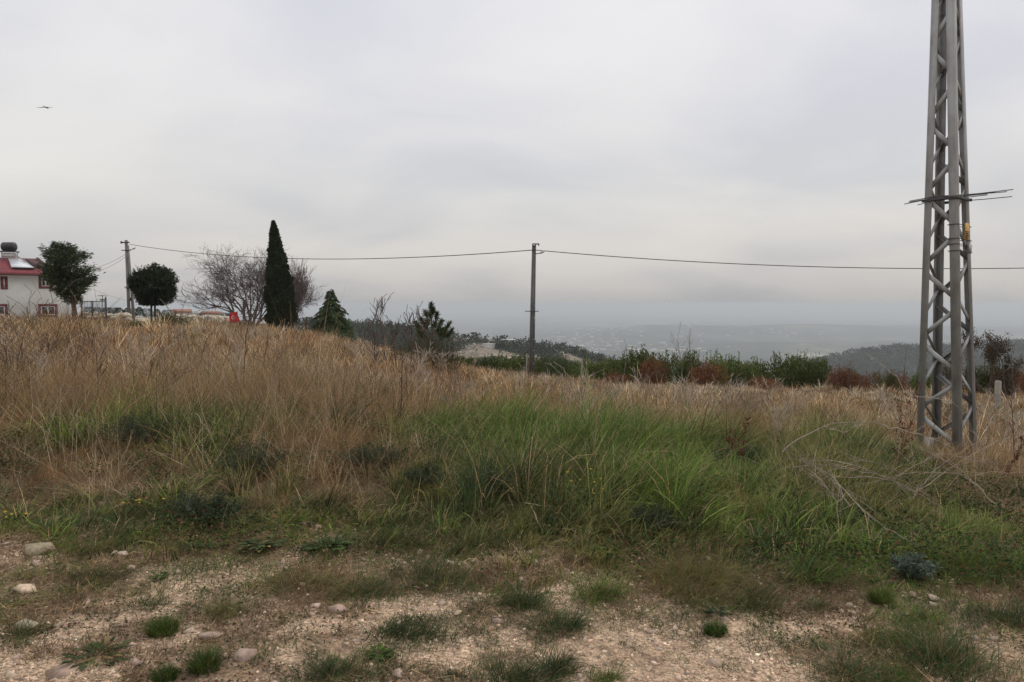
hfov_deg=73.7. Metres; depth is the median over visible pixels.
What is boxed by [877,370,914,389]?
russet shrub
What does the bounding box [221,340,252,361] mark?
leafless stalk
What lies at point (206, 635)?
rock
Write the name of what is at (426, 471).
shrub
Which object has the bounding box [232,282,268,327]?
dead conifer
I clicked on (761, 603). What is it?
grass tuft
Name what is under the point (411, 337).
bare sapling
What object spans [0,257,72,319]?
house
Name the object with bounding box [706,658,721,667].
rock
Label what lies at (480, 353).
boulders
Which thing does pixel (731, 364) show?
hedge shrub
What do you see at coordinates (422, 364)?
twiggy weed
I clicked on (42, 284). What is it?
window
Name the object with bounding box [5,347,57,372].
twiggy weed
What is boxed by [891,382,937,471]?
dock weed
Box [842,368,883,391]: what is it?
russet shrub
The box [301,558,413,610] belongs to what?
grass tuft
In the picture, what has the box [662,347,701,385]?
hedge shrub
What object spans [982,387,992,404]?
twiggy weed
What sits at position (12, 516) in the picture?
flowering plant
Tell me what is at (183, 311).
farm house
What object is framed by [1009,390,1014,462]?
dry weed
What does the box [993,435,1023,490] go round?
dock weed
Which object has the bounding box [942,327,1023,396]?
tree
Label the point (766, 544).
ground cover
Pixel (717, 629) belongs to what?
moss cushion
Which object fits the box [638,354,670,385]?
russet shrub
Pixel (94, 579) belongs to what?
grass tuft
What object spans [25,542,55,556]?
rock
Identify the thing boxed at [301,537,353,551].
broadleaf weed
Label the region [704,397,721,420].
twiggy weed
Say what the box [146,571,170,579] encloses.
broadleaf weed
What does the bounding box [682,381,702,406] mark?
twiggy weed
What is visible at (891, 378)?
shrub
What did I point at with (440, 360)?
twiggy weed
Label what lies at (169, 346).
twiggy weed
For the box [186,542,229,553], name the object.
broadleaf weed
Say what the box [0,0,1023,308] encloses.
sky
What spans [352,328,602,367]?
hill
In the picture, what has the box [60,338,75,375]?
twiggy weed
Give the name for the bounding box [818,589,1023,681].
grass tuft
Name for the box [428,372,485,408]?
twiggy weed
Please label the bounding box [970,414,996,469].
dry weed
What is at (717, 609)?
broadleaf weed
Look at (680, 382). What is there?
twiggy weed
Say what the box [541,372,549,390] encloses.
twiggy weed
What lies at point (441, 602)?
rock
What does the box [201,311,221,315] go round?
farm house
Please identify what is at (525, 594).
grass tuft
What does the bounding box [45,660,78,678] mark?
rock
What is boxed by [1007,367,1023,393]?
russet shrub
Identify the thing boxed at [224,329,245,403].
twiggy weed
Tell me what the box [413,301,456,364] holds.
young pine
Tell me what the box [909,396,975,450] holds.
dead branch
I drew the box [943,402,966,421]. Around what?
shrub
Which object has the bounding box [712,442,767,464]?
shrub
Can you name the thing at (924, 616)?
grass tuft
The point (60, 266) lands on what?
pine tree
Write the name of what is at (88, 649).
broadleaf weed
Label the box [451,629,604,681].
grass tuft
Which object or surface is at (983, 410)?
twiggy weed
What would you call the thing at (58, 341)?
leafless stalk
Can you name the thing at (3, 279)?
window
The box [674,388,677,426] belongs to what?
dry weed
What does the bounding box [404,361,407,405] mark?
dry weed
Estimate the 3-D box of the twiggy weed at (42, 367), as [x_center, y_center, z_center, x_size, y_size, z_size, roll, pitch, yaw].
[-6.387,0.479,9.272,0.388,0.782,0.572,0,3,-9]
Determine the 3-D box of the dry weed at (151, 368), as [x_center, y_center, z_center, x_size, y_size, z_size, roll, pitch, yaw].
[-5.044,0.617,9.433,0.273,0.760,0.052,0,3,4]
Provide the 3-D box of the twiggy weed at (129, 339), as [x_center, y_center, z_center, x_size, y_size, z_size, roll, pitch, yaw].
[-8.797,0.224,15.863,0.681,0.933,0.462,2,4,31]
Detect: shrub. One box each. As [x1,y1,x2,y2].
[17,317,47,333]
[87,408,174,447]
[127,319,146,327]
[149,310,192,327]
[159,489,246,523]
[213,433,289,475]
[336,436,411,472]
[389,339,413,366]
[397,460,453,488]
[400,325,445,370]
[430,329,462,374]
[453,354,482,365]
[454,458,524,500]
[472,353,504,371]
[484,351,537,373]
[523,355,568,375]
[535,353,588,378]
[565,354,616,379]
[600,355,634,382]
[600,370,634,384]
[616,344,673,385]
[623,501,686,532]
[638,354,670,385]
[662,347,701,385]
[673,480,730,507]
[686,353,731,386]
[699,348,750,386]
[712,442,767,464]
[732,356,773,386]
[744,373,781,389]
[756,351,821,388]
[802,352,831,388]
[823,361,860,390]
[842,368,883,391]
[869,368,900,390]
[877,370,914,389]
[889,551,942,580]
[908,362,942,392]
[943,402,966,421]
[963,359,1009,395]
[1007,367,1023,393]
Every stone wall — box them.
[84,312,131,320]
[170,314,229,322]
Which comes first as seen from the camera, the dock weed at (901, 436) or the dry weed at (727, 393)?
the dock weed at (901, 436)
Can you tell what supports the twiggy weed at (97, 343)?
on the ground at (592, 657)
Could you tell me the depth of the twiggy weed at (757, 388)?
11.93 m
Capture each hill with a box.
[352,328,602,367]
[772,342,1023,385]
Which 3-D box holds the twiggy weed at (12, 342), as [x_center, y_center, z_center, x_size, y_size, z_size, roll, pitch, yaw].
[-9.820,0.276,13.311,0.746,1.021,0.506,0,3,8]
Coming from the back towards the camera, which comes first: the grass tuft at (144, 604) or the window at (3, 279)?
the window at (3, 279)
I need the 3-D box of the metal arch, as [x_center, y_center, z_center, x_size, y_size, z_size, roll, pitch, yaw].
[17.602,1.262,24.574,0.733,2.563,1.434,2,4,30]
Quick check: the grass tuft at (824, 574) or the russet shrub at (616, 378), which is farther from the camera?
the russet shrub at (616, 378)
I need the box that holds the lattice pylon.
[905,0,1012,456]
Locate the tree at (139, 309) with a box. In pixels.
[135,307,145,316]
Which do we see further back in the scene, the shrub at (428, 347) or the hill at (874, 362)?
the hill at (874, 362)
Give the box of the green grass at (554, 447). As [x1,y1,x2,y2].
[0,349,1023,604]
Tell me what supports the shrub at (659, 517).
on the ground at (592, 657)
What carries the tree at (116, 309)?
on the ground at (592, 657)
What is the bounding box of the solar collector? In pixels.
[8,258,35,268]
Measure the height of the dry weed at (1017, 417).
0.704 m
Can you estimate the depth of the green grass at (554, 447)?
5.50 m
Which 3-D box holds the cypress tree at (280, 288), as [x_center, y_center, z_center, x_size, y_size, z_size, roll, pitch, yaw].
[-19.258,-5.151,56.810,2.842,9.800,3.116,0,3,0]
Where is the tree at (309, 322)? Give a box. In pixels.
[301,316,314,330]
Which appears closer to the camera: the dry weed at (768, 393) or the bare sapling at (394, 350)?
the dry weed at (768, 393)
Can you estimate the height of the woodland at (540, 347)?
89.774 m
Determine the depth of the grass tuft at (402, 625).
3.28 m
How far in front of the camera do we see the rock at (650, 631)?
3.33 m
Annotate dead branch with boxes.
[773,446,937,549]
[782,412,952,452]
[865,352,905,444]
[896,426,1023,503]
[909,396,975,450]
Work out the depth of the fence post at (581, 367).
40.10 m
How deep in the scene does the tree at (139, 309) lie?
199.77 m
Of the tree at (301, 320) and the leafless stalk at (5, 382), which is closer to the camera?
the leafless stalk at (5, 382)
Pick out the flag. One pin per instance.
(232, 318)
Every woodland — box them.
[307,318,620,366]
[766,338,1023,384]
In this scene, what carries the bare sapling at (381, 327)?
on the ground at (592, 657)
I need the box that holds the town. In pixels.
[394,319,821,353]
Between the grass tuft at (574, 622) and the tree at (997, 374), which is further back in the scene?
the tree at (997, 374)
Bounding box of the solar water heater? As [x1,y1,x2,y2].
[0,242,26,262]
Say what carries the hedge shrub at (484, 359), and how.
on the ground at (592, 657)
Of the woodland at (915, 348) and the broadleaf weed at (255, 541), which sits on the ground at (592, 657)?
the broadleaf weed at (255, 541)
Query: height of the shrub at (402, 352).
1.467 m
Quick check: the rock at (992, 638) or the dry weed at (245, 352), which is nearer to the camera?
the rock at (992, 638)
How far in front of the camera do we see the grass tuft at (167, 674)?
2.91 m
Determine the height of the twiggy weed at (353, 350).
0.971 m
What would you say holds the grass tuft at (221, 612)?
on the ground at (592, 657)
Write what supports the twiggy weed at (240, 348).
on the ground at (592, 657)
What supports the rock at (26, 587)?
on the ground at (592, 657)
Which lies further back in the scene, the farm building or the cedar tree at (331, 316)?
the farm building
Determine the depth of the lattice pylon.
8.87 m
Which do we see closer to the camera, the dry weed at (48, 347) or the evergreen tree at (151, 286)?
the dry weed at (48, 347)
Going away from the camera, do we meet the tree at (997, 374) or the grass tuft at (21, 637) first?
the grass tuft at (21, 637)
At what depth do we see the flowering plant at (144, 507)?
5.14 m
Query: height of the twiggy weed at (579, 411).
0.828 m
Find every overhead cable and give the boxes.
[130,244,531,258]
[536,250,1021,268]
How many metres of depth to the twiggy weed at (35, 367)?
11.28 m
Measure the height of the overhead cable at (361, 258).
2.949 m
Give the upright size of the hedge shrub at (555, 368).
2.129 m
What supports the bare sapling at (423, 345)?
on the ground at (592, 657)
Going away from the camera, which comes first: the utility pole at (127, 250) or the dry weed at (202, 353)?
the dry weed at (202, 353)
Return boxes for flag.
[229,311,239,321]
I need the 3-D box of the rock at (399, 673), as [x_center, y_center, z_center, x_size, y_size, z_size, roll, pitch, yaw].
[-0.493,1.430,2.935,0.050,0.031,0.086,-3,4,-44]
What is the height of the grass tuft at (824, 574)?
0.366 m
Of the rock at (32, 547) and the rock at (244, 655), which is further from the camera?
the rock at (32, 547)
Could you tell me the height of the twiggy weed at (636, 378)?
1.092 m
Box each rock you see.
[14,584,36,594]
[14,619,38,631]
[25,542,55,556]
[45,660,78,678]
[114,551,128,555]
[197,631,224,639]
[234,648,256,662]
[328,604,347,612]
[391,668,404,677]
[438,600,446,605]
[492,618,505,624]
[644,630,655,633]
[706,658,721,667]
[928,594,938,600]
[985,636,998,641]
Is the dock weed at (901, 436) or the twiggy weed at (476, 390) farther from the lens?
the twiggy weed at (476, 390)
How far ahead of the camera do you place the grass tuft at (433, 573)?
3.97 m
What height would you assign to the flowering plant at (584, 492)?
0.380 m
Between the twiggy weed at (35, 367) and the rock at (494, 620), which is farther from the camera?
the twiggy weed at (35, 367)
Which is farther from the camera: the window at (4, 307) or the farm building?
the farm building
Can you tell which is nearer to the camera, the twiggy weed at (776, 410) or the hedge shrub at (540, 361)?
the twiggy weed at (776, 410)
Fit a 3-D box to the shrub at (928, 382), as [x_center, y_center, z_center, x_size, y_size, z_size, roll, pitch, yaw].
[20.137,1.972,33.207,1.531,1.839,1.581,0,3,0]
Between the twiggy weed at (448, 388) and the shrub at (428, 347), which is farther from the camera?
the shrub at (428, 347)
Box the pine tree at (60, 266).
[34,241,105,324]
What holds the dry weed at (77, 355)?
on the ground at (592, 657)
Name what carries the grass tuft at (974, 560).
on the ground at (592, 657)
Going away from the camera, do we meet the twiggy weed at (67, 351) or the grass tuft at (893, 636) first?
the grass tuft at (893, 636)
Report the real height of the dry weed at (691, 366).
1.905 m
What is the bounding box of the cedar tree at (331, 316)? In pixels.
[308,289,356,341]
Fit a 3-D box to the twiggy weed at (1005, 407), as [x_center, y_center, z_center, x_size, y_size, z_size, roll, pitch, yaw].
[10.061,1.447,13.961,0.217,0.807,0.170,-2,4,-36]
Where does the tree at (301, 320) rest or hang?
on the ground at (592, 657)
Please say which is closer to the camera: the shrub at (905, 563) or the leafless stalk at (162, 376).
the shrub at (905, 563)
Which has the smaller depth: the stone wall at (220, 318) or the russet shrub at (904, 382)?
the russet shrub at (904, 382)
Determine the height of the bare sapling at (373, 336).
2.180 m
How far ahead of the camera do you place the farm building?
488.98 m
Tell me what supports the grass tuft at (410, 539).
on the ground at (592, 657)
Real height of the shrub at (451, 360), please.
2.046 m
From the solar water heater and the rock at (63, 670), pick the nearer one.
the rock at (63, 670)
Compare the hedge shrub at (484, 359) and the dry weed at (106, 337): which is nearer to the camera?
the dry weed at (106, 337)
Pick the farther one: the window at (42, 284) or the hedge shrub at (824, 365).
the window at (42, 284)
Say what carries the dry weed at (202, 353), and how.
on the ground at (592, 657)
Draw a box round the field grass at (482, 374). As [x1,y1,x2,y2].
[0,267,1023,453]
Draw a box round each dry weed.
[0,279,97,377]
[0,303,76,372]
[36,333,59,380]
[63,323,70,372]
[69,318,87,389]
[77,328,99,369]
[98,306,116,364]
[144,358,156,391]
[160,299,190,375]
[194,333,211,379]
[241,329,249,389]
[399,349,405,414]
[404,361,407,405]
[546,362,603,409]
[594,377,623,417]
[645,370,652,413]
[670,322,692,388]
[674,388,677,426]
[687,329,692,400]
[705,375,766,424]
[714,374,739,421]
[762,375,772,405]
[784,397,808,420]
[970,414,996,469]
[1001,409,1023,453]
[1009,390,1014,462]
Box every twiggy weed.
[0,330,33,360]
[0,343,26,368]
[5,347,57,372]
[21,352,52,380]
[28,349,66,390]
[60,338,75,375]
[77,328,115,365]
[113,340,154,382]
[120,332,146,358]
[146,340,174,369]
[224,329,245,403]
[231,333,247,365]
[345,342,376,377]
[396,343,435,387]
[410,342,431,406]
[425,362,461,384]
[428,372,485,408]
[432,350,448,368]
[434,366,472,397]
[462,381,487,402]
[513,367,534,395]
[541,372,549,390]
[560,380,602,420]
[570,380,598,407]
[575,380,591,421]
[576,373,625,402]
[630,366,641,391]
[666,375,684,401]
[671,372,712,416]
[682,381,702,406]
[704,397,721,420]
[735,396,773,420]
[751,373,762,410]
[758,400,789,435]
[763,375,784,397]
[770,404,794,437]
[871,387,902,419]
[888,387,895,418]
[978,399,1002,428]
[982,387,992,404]
[1000,393,1009,420]
[1006,393,1016,411]
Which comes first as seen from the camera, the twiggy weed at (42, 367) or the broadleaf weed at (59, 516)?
the broadleaf weed at (59, 516)
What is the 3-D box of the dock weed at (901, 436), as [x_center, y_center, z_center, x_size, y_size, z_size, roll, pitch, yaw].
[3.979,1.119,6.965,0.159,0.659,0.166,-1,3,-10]
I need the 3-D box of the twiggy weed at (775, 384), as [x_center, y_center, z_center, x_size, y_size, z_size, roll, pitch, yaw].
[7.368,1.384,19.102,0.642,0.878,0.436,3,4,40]
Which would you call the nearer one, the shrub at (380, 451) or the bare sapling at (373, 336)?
the shrub at (380, 451)
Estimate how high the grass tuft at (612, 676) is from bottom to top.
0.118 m
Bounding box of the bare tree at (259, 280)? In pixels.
[177,243,325,325]
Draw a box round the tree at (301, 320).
[296,317,307,330]
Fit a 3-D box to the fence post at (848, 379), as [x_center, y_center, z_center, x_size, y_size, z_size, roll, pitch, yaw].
[17.353,2.253,35.174,0.102,1.751,0.102,-2,4,-34]
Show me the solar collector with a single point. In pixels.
(17, 263)
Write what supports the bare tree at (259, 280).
on the ground at (592, 657)
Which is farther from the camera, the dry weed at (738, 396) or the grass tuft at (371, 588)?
the dry weed at (738, 396)
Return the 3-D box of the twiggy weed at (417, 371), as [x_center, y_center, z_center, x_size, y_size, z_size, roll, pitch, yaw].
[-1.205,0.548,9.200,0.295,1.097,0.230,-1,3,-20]
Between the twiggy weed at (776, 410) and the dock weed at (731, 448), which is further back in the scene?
the twiggy weed at (776, 410)
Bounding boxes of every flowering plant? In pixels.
[0,511,29,526]
[122,498,164,515]
[566,468,607,511]
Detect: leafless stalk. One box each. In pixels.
[0,335,35,409]
[28,329,78,358]
[30,326,78,362]
[76,330,108,403]
[126,352,196,406]
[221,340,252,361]
[245,333,264,364]
[330,354,358,386]
[347,362,385,385]
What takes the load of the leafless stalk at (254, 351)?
on the ground at (592, 657)
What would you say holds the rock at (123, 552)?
on the ground at (592, 657)
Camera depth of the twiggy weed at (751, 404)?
11.10 m
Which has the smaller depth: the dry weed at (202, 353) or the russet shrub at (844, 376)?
the dry weed at (202, 353)
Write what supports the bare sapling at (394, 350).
on the ground at (592, 657)
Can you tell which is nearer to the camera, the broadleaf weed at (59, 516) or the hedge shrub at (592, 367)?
the broadleaf weed at (59, 516)
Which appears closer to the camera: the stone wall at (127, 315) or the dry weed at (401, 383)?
the dry weed at (401, 383)
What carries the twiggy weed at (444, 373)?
on the ground at (592, 657)
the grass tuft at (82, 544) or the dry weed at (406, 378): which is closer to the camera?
the grass tuft at (82, 544)
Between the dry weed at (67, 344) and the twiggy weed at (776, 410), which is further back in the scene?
the dry weed at (67, 344)
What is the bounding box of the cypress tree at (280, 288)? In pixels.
[262,220,298,328]
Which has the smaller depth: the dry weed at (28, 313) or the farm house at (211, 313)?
the dry weed at (28, 313)
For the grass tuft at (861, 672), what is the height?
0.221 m
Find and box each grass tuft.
[0,609,73,671]
[10,523,143,572]
[26,558,138,600]
[107,579,196,617]
[187,593,267,626]
[235,555,392,603]
[279,644,385,681]
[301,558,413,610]
[331,502,463,567]
[351,602,454,653]
[391,543,506,599]
[429,504,522,559]
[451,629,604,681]
[479,572,571,622]
[507,589,614,649]
[562,565,649,618]
[580,661,637,681]
[604,512,825,633]
[614,638,641,653]
[716,569,821,622]
[752,538,906,595]
[793,588,840,613]
[810,637,904,681]
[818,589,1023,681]
[830,613,966,664]
[850,649,942,681]
[862,594,968,633]
[892,509,1023,589]
[947,580,1023,641]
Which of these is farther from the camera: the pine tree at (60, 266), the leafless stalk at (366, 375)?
the pine tree at (60, 266)
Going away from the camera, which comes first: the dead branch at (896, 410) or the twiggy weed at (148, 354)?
the dead branch at (896, 410)
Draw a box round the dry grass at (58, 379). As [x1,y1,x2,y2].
[0,271,1023,578]
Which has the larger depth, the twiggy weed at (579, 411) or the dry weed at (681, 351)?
the dry weed at (681, 351)
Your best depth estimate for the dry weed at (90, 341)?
13.05 m
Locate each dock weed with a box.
[726,436,738,454]
[729,417,750,462]
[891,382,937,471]
[891,419,912,467]
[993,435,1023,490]
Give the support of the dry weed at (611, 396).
on the ground at (592, 657)
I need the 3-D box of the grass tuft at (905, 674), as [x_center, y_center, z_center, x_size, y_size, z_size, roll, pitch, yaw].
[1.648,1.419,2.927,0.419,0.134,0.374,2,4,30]
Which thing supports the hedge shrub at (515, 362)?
on the ground at (592, 657)
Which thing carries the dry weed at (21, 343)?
on the ground at (592, 657)
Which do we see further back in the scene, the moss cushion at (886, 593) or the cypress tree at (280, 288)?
the cypress tree at (280, 288)
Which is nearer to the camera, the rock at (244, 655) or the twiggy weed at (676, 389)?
the rock at (244, 655)
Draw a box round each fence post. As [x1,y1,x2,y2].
[581,358,582,378]
[847,368,849,390]
[993,380,1001,412]
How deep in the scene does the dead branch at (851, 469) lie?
4.96 m
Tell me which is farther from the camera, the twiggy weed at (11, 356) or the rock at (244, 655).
the twiggy weed at (11, 356)
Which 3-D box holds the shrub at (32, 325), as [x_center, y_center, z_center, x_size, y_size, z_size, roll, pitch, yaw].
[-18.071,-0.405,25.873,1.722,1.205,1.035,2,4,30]
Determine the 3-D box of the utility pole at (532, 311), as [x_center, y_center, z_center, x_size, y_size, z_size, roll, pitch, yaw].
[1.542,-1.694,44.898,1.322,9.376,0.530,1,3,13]
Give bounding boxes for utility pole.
[120,240,135,320]
[525,243,544,375]
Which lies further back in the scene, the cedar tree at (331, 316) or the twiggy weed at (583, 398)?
the cedar tree at (331, 316)
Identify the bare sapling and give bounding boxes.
[361,297,382,374]
[370,292,393,365]
[383,315,400,365]
[400,301,423,372]
[410,305,437,377]
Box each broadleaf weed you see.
[29,514,82,526]
[58,635,133,670]
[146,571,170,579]
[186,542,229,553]
[233,534,288,551]
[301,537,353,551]
[362,643,396,661]
[583,545,621,558]
[698,604,733,616]
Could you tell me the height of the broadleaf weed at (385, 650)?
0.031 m
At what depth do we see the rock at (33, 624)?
3.38 m
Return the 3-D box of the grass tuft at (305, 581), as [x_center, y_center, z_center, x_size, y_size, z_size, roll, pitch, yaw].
[-1.127,1.337,3.889,0.846,0.250,0.707,1,3,22]
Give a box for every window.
[0,276,7,288]
[0,304,7,316]
[38,276,49,288]
[38,304,57,316]
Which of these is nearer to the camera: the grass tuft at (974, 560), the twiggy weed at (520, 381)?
the grass tuft at (974, 560)
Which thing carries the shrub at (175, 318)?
on the ground at (592, 657)
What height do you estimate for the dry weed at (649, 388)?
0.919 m
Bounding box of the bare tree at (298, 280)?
[290,256,317,327]
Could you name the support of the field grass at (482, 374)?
on the ground at (592, 657)
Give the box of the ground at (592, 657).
[0,317,1023,681]
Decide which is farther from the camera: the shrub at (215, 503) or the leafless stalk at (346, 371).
the leafless stalk at (346, 371)
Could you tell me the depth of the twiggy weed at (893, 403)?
11.89 m
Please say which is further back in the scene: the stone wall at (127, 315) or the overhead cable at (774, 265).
the stone wall at (127, 315)
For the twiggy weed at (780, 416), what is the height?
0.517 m
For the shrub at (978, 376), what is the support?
on the ground at (592, 657)
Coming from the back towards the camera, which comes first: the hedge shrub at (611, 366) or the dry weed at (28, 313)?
the hedge shrub at (611, 366)
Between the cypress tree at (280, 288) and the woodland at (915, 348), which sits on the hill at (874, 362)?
the woodland at (915, 348)
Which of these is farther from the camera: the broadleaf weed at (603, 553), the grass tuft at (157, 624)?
the broadleaf weed at (603, 553)
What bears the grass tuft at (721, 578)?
on the ground at (592, 657)
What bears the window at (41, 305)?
in the house at (14, 282)
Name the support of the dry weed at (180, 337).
on the ground at (592, 657)
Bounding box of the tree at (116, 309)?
[112,307,123,313]
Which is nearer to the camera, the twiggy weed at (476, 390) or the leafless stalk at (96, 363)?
the leafless stalk at (96, 363)
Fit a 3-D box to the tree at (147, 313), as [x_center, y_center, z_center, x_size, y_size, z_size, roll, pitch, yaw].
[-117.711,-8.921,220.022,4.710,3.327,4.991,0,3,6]
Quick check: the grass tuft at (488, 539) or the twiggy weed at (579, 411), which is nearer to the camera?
the grass tuft at (488, 539)
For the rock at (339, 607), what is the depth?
3.56 m
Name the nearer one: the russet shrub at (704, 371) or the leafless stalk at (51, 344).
the leafless stalk at (51, 344)
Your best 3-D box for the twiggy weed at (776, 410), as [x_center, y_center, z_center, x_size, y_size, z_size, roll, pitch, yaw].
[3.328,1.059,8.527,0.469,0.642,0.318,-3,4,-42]
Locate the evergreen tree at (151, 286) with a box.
[125,261,179,324]
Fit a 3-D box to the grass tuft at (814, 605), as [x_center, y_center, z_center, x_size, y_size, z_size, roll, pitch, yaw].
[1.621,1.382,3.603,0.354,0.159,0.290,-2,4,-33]
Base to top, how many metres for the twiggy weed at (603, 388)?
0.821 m
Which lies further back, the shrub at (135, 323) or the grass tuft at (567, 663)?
the shrub at (135, 323)
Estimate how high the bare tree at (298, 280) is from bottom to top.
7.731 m
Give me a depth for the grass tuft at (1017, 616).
3.44 m
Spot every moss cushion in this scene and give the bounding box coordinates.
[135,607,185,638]
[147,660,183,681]
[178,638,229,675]
[695,614,729,637]
[860,579,898,604]
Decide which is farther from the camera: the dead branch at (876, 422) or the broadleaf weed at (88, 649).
the dead branch at (876, 422)
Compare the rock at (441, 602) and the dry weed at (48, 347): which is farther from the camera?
the dry weed at (48, 347)
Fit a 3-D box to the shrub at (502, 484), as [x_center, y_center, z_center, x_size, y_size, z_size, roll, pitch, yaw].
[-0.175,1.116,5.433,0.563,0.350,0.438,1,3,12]
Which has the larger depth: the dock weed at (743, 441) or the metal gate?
the metal gate
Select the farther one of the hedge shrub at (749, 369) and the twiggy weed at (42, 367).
the hedge shrub at (749, 369)
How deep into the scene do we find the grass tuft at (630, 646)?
3.22 m
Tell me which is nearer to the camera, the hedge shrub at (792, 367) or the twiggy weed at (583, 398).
the twiggy weed at (583, 398)
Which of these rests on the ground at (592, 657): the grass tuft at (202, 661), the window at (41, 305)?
the grass tuft at (202, 661)
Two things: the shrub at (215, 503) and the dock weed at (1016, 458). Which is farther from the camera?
the dock weed at (1016, 458)
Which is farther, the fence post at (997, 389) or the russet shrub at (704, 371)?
the russet shrub at (704, 371)
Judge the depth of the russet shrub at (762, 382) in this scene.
37.05 m
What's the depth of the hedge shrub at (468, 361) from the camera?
49.48 m
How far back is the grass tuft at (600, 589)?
3.74 m
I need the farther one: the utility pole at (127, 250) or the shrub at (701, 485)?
the utility pole at (127, 250)
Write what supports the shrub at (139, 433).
on the ground at (592, 657)
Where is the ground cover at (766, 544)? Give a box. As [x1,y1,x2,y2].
[0,416,1023,681]
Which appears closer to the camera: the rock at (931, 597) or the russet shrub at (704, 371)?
the rock at (931, 597)
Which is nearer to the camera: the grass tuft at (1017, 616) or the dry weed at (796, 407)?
the grass tuft at (1017, 616)
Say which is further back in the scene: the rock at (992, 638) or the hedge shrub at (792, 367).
the hedge shrub at (792, 367)
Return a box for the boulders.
[448,336,569,363]
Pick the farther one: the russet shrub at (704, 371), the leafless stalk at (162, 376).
the russet shrub at (704, 371)
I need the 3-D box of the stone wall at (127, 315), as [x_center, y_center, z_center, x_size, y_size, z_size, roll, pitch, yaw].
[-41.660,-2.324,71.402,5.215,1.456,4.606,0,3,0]
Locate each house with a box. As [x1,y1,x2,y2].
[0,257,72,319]
[172,309,191,314]
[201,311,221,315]
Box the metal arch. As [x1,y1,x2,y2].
[989,341,1013,401]
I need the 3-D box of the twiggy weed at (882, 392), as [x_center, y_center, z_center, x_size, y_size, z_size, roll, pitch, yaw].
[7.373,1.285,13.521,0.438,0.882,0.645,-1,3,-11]
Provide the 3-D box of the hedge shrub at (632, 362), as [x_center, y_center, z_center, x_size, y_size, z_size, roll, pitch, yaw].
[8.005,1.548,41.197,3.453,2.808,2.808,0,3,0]
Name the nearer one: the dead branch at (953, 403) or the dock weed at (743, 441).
the dock weed at (743, 441)
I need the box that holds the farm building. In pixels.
[483,343,494,347]
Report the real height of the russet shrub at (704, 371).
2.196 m
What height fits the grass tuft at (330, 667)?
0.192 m
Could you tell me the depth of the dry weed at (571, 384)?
10.55 m
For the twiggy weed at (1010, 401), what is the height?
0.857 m
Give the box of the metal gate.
[81,297,106,321]
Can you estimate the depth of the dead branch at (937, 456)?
5.63 m
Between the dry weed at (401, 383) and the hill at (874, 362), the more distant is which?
the hill at (874, 362)
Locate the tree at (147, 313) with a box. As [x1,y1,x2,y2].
[140,308,153,316]
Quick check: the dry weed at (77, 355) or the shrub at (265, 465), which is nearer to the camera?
the shrub at (265, 465)
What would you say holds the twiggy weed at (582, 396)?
on the ground at (592, 657)
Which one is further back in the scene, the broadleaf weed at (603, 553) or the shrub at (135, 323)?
the shrub at (135, 323)
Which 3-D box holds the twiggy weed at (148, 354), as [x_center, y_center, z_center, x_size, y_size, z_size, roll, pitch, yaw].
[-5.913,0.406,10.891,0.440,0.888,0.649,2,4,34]
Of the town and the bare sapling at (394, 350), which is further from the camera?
the town

